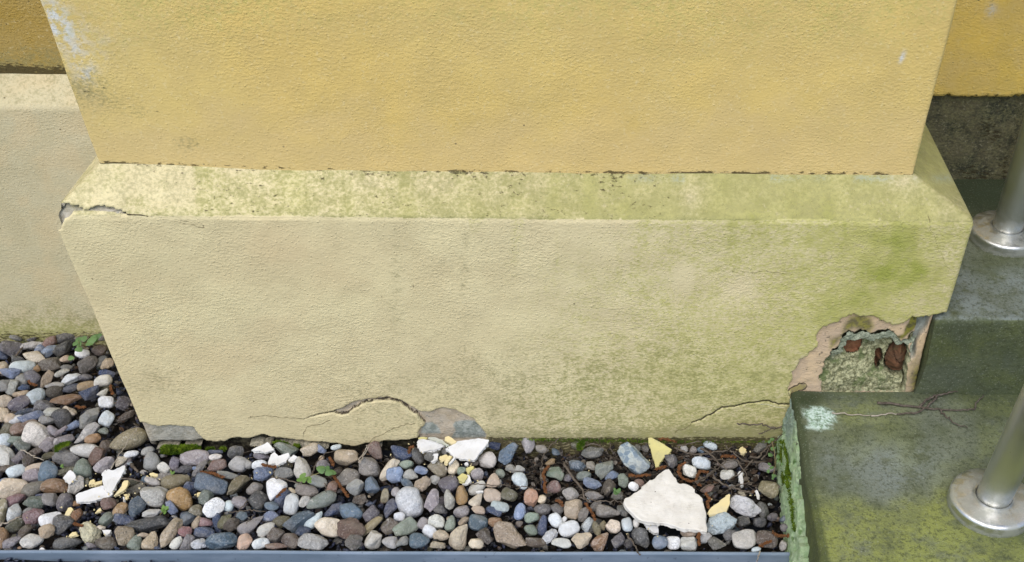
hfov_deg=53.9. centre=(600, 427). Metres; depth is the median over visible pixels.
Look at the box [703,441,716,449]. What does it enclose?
pebble
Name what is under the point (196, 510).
pebble
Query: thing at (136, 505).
pebble
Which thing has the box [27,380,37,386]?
catkin
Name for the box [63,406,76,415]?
pebble
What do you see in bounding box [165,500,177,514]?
pebble
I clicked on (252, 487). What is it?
pebble
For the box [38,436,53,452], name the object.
pebble
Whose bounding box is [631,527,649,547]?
pebble
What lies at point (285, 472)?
pebble
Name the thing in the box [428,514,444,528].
pebble
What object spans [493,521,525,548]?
pebble
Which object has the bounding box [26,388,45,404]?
pebble
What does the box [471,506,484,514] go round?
pebble
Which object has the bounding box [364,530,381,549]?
pebble
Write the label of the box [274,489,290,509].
pebble
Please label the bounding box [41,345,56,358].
pebble
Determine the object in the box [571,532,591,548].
pebble
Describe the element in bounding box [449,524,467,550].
pebble
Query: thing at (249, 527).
pebble
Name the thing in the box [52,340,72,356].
pebble
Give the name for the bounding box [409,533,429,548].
pebble
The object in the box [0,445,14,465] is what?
pebble
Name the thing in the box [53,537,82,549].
pebble
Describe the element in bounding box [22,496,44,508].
pebble
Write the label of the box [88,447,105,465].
pebble
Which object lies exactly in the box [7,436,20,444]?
pebble
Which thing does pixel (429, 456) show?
pebble
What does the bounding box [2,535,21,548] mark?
pebble
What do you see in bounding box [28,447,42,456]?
pebble
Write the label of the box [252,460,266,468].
pebble
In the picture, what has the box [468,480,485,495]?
pebble
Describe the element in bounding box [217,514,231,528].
pebble
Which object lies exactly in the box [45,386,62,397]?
pebble
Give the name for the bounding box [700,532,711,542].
pebble
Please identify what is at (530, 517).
pebble
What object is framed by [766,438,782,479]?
weed
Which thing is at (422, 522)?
pebble
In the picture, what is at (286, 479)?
twig
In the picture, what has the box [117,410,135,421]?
pebble
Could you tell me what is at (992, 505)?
railing post
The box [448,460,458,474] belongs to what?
pebble
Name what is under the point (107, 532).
plaster flake
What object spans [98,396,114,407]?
pebble
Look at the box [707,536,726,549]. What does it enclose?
pebble
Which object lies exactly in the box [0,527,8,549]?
pebble
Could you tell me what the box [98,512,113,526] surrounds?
pebble
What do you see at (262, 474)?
pebble
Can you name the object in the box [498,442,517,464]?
pebble
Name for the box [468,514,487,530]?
pebble
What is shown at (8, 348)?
pebble
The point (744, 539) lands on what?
pebble
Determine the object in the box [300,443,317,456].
pebble
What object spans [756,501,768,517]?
pebble
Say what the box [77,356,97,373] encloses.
pebble
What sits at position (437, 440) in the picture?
plaster flake
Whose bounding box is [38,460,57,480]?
pebble
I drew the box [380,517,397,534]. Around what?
pebble
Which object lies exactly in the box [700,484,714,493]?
pebble
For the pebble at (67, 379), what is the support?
on the soil bed
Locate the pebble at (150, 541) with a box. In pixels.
[141,531,157,549]
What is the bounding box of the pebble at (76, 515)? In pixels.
[71,508,82,521]
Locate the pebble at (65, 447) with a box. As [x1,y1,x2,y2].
[51,442,72,450]
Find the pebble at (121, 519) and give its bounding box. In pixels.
[113,513,134,524]
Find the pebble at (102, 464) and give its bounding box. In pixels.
[93,456,114,473]
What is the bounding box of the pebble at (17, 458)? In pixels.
[11,450,25,464]
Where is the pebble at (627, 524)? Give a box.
[621,517,632,531]
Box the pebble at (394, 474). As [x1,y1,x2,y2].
[386,467,402,482]
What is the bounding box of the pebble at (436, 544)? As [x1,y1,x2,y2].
[430,541,445,548]
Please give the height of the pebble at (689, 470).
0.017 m
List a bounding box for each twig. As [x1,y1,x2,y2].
[0,516,20,526]
[110,427,139,468]
[121,477,151,485]
[130,463,138,472]
[229,501,247,517]
[246,509,265,523]
[272,477,301,483]
[311,451,333,492]
[358,444,372,462]
[468,483,540,489]
[540,439,558,484]
[563,462,590,502]
[579,497,620,502]
[583,441,612,453]
[627,534,640,554]
[674,441,766,493]
[694,458,753,483]
[701,444,753,490]
[737,423,781,433]
[750,434,782,459]
[832,412,896,416]
[877,391,983,427]
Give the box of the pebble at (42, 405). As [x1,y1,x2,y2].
[34,400,55,410]
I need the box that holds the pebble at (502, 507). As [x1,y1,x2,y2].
[491,501,508,512]
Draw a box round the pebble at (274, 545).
[265,543,286,548]
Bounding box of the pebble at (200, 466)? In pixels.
[192,460,206,476]
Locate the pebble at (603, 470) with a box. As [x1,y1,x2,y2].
[595,461,612,479]
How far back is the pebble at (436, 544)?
1.34 m
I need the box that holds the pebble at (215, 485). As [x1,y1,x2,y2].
[194,472,227,494]
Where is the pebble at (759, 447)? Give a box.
[753,441,766,452]
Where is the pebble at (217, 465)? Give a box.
[207,459,226,471]
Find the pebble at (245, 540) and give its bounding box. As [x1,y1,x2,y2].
[237,533,252,549]
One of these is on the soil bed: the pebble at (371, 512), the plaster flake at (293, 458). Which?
the pebble at (371, 512)
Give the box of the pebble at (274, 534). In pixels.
[267,527,284,542]
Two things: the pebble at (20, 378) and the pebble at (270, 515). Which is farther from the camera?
the pebble at (20, 378)
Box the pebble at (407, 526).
[392,516,417,536]
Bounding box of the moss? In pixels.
[54,437,795,531]
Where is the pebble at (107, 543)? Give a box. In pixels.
[95,536,117,549]
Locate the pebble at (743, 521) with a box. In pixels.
[737,516,749,526]
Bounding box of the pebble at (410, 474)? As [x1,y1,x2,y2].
[403,469,417,479]
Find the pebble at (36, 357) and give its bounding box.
[23,351,44,363]
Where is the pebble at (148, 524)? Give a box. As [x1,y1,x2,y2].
[124,515,170,532]
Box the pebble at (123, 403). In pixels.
[115,396,130,410]
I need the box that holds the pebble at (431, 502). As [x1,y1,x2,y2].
[424,488,438,511]
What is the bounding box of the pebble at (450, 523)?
[444,515,455,531]
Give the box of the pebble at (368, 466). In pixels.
[359,457,379,476]
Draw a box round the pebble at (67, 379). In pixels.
[61,373,80,385]
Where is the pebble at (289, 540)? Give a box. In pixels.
[281,533,298,548]
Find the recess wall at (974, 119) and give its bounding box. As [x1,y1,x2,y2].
[925,0,1023,179]
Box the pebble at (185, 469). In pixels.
[174,464,192,473]
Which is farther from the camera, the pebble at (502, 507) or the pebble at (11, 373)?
the pebble at (11, 373)
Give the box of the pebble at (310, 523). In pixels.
[304,511,322,529]
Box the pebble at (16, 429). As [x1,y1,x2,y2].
[9,422,23,435]
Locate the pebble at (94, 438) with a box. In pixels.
[84,433,100,443]
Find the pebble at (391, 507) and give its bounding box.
[384,498,397,517]
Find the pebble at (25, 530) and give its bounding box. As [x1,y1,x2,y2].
[18,524,32,537]
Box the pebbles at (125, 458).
[0,335,787,551]
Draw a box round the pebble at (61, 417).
[51,408,71,428]
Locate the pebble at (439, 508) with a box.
[433,503,447,513]
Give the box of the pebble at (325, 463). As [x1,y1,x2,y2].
[316,460,329,466]
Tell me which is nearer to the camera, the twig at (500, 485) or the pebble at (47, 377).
the twig at (500, 485)
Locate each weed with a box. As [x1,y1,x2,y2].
[68,333,101,359]
[160,505,168,514]
[296,473,311,482]
[308,466,335,476]
[613,488,620,494]
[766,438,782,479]
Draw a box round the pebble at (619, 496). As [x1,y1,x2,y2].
[611,492,623,499]
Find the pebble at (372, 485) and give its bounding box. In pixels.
[365,476,379,493]
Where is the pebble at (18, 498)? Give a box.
[6,493,25,506]
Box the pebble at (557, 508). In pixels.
[550,503,563,515]
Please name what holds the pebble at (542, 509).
on the soil bed
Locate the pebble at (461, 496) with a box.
[456,485,467,504]
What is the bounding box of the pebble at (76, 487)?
[67,475,83,494]
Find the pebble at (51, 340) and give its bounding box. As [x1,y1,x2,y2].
[42,336,57,346]
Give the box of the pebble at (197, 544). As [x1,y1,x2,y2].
[190,538,206,548]
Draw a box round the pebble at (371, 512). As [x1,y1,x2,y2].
[362,504,379,522]
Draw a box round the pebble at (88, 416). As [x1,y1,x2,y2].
[79,407,99,428]
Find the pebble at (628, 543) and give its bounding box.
[623,539,632,547]
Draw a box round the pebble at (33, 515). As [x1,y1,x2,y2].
[22,508,43,524]
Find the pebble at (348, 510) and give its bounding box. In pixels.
[339,503,362,519]
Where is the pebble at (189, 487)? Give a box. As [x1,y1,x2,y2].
[183,481,196,495]
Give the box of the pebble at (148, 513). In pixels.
[142,509,161,517]
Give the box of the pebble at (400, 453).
[391,445,412,461]
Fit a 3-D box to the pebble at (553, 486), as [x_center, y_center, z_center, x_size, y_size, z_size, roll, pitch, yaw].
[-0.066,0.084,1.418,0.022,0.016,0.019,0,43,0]
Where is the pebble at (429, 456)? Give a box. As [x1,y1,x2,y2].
[424,450,439,462]
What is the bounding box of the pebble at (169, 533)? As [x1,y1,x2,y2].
[160,518,182,547]
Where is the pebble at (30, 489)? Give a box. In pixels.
[21,481,43,498]
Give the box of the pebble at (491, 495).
[484,488,500,502]
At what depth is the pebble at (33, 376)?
1.58 m
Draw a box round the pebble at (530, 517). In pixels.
[524,512,539,522]
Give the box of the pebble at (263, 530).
[256,522,274,536]
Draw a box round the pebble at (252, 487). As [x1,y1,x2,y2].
[246,482,262,494]
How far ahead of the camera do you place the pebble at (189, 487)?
1.42 m
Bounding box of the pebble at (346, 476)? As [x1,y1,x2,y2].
[337,468,359,485]
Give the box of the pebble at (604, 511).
[595,504,619,517]
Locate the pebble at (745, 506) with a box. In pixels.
[729,495,761,517]
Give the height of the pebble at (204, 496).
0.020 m
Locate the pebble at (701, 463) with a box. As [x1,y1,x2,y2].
[692,456,710,469]
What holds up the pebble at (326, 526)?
on the soil bed
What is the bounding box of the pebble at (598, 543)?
[591,532,608,551]
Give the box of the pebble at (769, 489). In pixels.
[758,480,778,498]
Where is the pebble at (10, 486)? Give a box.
[0,478,27,498]
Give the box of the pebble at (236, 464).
[228,456,247,471]
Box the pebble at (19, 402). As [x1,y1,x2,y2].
[7,395,30,410]
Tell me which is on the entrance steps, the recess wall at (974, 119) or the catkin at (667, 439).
the recess wall at (974, 119)
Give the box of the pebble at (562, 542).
[551,538,570,547]
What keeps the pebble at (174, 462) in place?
on the soil bed
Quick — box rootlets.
[227,447,777,541]
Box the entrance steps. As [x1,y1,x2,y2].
[774,179,1023,561]
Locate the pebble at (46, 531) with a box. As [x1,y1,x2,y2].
[38,523,54,538]
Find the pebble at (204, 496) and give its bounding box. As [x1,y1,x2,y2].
[198,489,213,505]
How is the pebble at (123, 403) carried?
on the soil bed
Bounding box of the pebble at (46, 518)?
[38,511,61,525]
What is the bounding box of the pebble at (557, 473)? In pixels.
[546,467,563,480]
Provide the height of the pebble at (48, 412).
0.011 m
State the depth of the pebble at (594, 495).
1.41 m
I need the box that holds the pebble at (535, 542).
[525,537,545,547]
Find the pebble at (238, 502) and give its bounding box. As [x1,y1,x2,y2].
[231,496,246,508]
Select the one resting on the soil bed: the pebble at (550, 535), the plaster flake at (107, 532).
the pebble at (550, 535)
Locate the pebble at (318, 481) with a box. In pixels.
[309,475,326,487]
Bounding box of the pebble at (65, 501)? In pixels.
[56,493,73,511]
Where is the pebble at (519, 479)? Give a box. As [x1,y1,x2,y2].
[512,472,527,489]
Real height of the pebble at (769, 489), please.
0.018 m
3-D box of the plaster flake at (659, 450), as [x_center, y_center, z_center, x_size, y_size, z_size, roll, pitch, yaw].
[0.089,0.034,1.470,0.032,0.023,0.052,-10,44,-11]
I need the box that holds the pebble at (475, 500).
[468,493,481,505]
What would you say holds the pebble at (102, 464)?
on the soil bed
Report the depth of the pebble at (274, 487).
1.41 m
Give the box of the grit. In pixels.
[0,345,780,561]
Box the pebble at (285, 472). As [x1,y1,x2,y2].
[275,467,293,479]
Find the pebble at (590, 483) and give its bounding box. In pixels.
[583,477,601,488]
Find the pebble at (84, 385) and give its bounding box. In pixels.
[77,381,93,390]
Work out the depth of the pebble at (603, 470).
1.44 m
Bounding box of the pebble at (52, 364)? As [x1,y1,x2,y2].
[38,357,61,370]
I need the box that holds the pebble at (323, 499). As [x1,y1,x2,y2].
[306,490,336,508]
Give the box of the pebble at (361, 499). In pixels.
[352,494,366,504]
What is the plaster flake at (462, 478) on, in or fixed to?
on the plaster flake at (468, 480)
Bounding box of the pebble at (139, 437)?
[109,428,147,449]
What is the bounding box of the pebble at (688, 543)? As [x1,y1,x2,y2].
[680,537,696,550]
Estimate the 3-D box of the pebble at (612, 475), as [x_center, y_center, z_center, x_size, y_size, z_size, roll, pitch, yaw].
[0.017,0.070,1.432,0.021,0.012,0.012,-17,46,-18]
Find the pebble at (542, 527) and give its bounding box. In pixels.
[537,515,546,535]
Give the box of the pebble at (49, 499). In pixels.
[41,493,57,506]
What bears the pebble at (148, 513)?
on the soil bed
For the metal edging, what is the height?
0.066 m
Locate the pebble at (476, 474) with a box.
[470,468,483,480]
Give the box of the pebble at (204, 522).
[199,517,212,526]
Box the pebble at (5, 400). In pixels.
[0,395,11,406]
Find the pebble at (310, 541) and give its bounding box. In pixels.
[297,533,328,549]
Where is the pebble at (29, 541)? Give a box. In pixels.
[19,534,43,548]
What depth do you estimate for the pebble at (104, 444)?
1.48 m
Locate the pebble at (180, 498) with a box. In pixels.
[166,487,192,510]
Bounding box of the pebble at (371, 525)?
[362,516,382,536]
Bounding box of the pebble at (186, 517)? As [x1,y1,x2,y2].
[180,511,195,525]
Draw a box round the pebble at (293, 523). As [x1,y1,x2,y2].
[282,510,315,532]
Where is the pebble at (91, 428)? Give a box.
[74,422,99,443]
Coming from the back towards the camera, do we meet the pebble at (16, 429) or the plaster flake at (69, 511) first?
the pebble at (16, 429)
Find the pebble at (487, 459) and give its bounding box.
[478,451,496,467]
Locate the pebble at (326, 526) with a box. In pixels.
[314,517,339,537]
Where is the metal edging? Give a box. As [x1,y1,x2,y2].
[0,550,789,561]
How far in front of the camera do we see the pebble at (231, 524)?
1.36 m
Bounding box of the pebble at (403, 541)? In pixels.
[396,536,408,546]
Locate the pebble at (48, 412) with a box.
[43,407,60,416]
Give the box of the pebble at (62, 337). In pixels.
[55,333,75,343]
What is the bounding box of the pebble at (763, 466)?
[758,462,775,472]
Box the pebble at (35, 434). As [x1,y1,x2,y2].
[21,421,52,446]
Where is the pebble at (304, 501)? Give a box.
[299,496,310,507]
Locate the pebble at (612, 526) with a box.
[605,519,620,533]
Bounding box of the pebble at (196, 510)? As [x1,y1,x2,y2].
[188,504,202,515]
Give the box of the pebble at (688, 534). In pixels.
[680,531,696,536]
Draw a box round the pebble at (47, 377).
[40,370,53,387]
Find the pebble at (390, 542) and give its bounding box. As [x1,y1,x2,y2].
[382,536,397,548]
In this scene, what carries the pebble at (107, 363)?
on the soil bed
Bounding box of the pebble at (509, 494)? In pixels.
[501,487,517,501]
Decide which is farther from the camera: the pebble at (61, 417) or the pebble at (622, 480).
the pebble at (61, 417)
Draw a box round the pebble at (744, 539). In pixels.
[731,529,755,548]
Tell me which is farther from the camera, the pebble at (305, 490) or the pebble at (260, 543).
the pebble at (305, 490)
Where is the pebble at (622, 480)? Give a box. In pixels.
[618,473,627,487]
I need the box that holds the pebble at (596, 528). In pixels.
[592,521,600,535]
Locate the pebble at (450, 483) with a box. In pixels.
[438,475,459,492]
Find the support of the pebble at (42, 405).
on the soil bed
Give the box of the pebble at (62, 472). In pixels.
[57,466,73,476]
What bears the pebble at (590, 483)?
on the soil bed
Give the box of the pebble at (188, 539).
[179,534,194,549]
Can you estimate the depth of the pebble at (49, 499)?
1.39 m
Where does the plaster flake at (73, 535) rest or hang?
on the pebble at (63, 543)
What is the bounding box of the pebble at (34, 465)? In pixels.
[25,462,54,470]
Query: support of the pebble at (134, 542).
on the soil bed
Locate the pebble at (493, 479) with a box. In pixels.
[486,473,500,487]
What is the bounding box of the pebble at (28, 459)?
[22,452,36,466]
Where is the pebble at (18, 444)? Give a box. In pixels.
[13,438,30,451]
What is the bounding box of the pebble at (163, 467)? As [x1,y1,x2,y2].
[157,462,171,472]
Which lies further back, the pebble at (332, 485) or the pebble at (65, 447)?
the pebble at (65, 447)
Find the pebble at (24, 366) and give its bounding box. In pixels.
[9,360,35,372]
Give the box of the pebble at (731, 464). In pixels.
[720,460,737,468]
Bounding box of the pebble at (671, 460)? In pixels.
[664,454,677,468]
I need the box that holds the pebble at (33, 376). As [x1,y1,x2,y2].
[24,370,40,383]
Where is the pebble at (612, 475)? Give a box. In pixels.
[605,471,618,479]
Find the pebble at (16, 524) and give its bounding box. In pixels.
[5,518,24,531]
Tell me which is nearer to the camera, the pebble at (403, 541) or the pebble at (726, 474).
the pebble at (403, 541)
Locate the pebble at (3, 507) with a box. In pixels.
[0,498,6,524]
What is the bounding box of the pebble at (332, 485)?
[326,481,337,492]
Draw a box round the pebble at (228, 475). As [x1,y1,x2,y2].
[217,471,238,478]
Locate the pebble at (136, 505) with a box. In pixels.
[128,496,145,517]
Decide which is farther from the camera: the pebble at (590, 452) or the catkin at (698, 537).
the pebble at (590, 452)
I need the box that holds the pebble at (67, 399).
[50,394,81,404]
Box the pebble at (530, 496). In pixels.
[524,488,537,506]
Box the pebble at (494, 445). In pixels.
[488,442,500,449]
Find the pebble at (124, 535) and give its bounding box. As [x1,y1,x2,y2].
[114,526,134,545]
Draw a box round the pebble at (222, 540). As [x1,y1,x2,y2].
[205,532,237,549]
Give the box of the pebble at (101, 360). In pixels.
[96,355,107,366]
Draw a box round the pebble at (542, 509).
[534,504,550,515]
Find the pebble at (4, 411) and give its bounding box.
[0,407,9,422]
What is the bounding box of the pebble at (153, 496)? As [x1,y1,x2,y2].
[140,486,168,506]
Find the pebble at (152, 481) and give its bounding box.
[144,476,160,485]
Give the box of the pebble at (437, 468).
[427,460,447,477]
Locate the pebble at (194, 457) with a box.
[180,449,209,465]
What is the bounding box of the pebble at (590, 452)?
[581,446,603,458]
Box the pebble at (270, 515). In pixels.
[262,510,278,520]
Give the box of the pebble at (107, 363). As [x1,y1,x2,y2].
[100,358,113,368]
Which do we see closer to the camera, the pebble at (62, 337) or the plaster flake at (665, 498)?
the plaster flake at (665, 498)
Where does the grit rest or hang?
on the soil bed
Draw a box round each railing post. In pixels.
[947,385,1023,537]
[969,118,1023,257]
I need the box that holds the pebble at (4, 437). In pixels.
[0,433,10,446]
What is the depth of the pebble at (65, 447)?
1.48 m
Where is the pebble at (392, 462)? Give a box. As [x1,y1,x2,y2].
[379,458,399,480]
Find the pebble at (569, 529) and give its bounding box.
[558,520,579,537]
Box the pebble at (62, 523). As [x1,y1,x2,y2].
[53,514,74,534]
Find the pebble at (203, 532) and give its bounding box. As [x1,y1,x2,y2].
[194,527,214,537]
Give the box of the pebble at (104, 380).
[94,374,112,386]
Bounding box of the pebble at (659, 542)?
[652,535,667,548]
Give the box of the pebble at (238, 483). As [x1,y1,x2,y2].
[227,475,250,494]
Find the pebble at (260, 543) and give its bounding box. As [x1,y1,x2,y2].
[252,537,269,549]
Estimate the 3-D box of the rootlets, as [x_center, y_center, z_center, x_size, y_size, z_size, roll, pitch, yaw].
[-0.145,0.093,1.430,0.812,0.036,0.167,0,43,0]
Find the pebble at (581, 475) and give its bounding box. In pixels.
[576,471,590,480]
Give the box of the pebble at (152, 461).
[143,451,160,470]
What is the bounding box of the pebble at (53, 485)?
[40,478,68,492]
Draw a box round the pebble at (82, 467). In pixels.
[73,458,92,477]
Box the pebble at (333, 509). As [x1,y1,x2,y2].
[323,502,341,516]
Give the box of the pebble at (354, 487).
[346,479,363,495]
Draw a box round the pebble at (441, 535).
[433,529,448,540]
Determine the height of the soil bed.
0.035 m
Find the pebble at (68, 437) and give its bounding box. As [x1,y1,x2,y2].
[53,434,74,444]
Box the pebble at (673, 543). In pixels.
[667,536,679,549]
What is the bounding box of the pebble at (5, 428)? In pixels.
[0,423,12,435]
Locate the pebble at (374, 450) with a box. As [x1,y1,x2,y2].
[367,441,382,458]
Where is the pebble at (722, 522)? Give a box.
[706,512,736,534]
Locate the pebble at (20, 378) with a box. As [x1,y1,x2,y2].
[15,374,27,385]
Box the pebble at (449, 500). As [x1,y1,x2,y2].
[444,489,454,509]
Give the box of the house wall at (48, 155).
[0,0,108,348]
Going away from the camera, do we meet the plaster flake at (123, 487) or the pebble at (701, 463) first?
the plaster flake at (123, 487)
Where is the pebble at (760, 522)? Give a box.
[753,517,766,527]
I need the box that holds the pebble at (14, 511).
[6,503,21,521]
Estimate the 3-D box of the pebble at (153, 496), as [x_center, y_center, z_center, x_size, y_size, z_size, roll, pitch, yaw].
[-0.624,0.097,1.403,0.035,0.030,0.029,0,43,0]
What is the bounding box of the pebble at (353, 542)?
[345,534,362,550]
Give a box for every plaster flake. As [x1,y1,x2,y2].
[63,470,77,484]
[65,507,73,515]
[68,532,78,537]
[76,486,113,504]
[89,479,95,486]
[94,480,102,486]
[102,465,126,492]
[102,530,111,535]
[114,480,129,497]
[149,473,157,477]
[251,442,274,453]
[268,452,289,466]
[288,455,297,462]
[417,439,444,453]
[428,437,448,446]
[431,453,438,463]
[439,454,447,462]
[444,456,452,465]
[445,436,455,444]
[445,438,488,461]
[458,473,467,483]
[462,475,471,485]
[466,466,473,475]
[623,469,706,533]
[644,524,658,534]
[648,438,671,467]
[707,494,729,516]
[738,471,743,487]
[739,447,745,455]
[755,490,759,499]
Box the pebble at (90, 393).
[78,385,98,400]
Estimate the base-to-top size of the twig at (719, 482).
0.008 m
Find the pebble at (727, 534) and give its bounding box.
[723,529,736,540]
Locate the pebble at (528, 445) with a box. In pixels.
[521,438,534,452]
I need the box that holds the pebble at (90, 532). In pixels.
[79,521,101,542]
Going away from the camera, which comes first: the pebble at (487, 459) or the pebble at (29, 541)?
the pebble at (29, 541)
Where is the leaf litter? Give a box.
[4,345,780,550]
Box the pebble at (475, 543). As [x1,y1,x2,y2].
[468,538,483,548]
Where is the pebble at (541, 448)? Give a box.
[535,445,548,452]
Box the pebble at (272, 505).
[264,501,278,510]
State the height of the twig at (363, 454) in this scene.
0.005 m
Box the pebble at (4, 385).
[0,380,9,391]
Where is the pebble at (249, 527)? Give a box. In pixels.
[237,516,263,534]
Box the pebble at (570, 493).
[562,487,578,500]
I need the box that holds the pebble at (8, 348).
[0,340,22,356]
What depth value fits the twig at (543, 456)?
1.43 m
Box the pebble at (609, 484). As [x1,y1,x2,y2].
[602,478,615,494]
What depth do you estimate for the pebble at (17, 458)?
1.45 m
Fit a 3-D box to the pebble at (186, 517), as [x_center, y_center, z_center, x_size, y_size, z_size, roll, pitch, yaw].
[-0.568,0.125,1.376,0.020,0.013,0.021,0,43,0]
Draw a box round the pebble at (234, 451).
[227,445,243,458]
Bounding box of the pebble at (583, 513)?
[578,507,588,521]
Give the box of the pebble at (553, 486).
[546,480,560,492]
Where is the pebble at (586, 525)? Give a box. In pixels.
[581,517,593,531]
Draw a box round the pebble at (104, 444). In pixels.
[98,440,110,452]
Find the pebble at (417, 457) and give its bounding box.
[411,447,423,464]
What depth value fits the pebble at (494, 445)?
1.48 m
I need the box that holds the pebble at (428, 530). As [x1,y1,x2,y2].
[422,524,436,538]
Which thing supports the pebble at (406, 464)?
on the soil bed
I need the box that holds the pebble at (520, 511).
[514,503,525,520]
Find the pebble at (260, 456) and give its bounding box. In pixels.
[253,453,269,459]
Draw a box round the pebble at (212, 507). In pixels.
[202,497,224,517]
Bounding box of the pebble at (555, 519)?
[548,512,562,527]
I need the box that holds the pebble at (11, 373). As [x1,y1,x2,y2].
[0,368,20,378]
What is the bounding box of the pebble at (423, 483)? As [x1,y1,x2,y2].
[414,476,430,491]
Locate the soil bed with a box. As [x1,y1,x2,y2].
[0,349,784,561]
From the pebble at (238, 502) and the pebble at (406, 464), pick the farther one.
the pebble at (406, 464)
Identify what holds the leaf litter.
on the soil bed
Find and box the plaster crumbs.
[27,443,754,536]
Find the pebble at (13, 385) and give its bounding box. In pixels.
[5,379,19,395]
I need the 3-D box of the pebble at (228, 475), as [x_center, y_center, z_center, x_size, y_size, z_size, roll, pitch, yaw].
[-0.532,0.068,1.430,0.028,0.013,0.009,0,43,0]
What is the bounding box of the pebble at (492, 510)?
[486,505,501,516]
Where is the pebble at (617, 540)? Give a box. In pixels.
[611,532,624,548]
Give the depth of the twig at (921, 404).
1.39 m
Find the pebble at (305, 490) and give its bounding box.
[295,484,317,496]
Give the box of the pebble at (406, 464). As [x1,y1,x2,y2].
[399,460,413,468]
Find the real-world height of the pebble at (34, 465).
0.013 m
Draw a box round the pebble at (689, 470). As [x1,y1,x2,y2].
[683,464,696,477]
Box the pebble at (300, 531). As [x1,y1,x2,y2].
[295,526,310,536]
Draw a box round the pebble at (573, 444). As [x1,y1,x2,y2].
[571,442,577,449]
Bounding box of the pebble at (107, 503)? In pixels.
[100,498,116,509]
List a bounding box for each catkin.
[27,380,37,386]
[73,522,83,526]
[200,470,224,477]
[261,463,276,467]
[275,487,286,497]
[328,457,334,465]
[332,475,348,497]
[407,445,413,453]
[541,465,549,493]
[555,499,563,506]
[584,503,596,520]
[628,473,650,477]
[654,465,666,470]
[658,437,676,442]
[676,462,693,482]
[695,469,708,486]
[696,532,700,545]
[705,492,710,508]
[721,454,736,458]
[758,540,771,547]
[772,530,789,537]
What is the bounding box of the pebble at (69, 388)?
[62,383,77,392]
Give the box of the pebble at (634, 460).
[617,442,650,474]
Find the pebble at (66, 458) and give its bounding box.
[52,449,79,466]
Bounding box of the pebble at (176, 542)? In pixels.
[169,536,182,549]
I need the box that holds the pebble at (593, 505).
[590,500,601,510]
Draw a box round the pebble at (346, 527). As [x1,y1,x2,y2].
[337,517,365,538]
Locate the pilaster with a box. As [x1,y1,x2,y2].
[40,0,972,458]
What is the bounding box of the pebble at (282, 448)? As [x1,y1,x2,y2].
[274,442,298,456]
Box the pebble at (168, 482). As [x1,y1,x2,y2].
[160,474,189,489]
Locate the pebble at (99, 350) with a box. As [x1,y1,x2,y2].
[92,345,107,355]
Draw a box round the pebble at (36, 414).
[17,410,43,422]
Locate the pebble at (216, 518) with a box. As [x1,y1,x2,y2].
[212,513,221,532]
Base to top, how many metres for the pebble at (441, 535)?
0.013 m
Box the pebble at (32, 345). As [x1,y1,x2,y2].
[20,341,42,349]
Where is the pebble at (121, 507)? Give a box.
[112,502,128,514]
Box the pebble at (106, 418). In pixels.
[98,410,114,426]
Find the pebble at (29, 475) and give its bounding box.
[22,468,38,482]
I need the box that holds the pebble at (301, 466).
[294,456,310,481]
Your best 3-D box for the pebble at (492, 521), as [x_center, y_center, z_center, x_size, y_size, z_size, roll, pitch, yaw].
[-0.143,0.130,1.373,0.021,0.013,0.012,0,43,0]
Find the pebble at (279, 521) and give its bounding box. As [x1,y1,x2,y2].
[272,516,289,527]
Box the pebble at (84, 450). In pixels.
[70,443,97,457]
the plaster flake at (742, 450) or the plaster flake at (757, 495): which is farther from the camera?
the plaster flake at (742, 450)
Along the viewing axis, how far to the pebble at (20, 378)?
1.58 m
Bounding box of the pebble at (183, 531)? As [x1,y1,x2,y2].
[178,526,191,536]
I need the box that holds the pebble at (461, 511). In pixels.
[453,505,468,517]
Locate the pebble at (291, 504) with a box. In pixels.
[283,493,298,514]
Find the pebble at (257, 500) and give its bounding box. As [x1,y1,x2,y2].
[247,490,268,509]
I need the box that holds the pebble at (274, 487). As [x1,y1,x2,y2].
[266,477,287,500]
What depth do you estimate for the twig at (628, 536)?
1.33 m
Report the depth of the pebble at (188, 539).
1.34 m
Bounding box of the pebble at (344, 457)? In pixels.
[334,449,357,465]
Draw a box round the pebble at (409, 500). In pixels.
[395,486,423,517]
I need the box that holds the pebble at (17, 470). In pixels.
[5,464,25,477]
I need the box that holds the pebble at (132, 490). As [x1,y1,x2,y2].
[125,483,145,494]
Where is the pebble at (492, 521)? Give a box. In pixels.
[488,517,501,526]
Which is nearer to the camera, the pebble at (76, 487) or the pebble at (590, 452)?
the pebble at (76, 487)
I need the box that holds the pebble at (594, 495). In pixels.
[585,491,603,499]
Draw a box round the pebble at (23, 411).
[15,408,34,414]
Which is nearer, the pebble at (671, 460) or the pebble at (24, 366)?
the pebble at (671, 460)
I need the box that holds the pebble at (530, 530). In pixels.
[524,525,537,535]
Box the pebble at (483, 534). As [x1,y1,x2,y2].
[476,527,491,544]
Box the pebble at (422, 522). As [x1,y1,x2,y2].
[417,517,427,529]
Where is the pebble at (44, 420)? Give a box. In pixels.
[38,415,53,424]
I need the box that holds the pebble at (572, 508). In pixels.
[564,499,582,519]
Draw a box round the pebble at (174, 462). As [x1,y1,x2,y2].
[169,456,179,470]
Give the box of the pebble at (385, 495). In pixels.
[381,488,388,502]
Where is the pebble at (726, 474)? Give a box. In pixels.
[720,470,734,479]
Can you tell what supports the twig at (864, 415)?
on the entrance steps
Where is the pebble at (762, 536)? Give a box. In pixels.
[756,530,777,548]
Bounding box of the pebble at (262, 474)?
[253,466,273,480]
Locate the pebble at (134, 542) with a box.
[127,534,141,549]
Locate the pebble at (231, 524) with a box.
[223,517,239,531]
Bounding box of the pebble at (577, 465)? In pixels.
[569,460,585,471]
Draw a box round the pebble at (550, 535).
[542,529,557,543]
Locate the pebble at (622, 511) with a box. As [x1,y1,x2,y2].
[617,505,628,516]
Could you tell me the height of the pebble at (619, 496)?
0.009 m

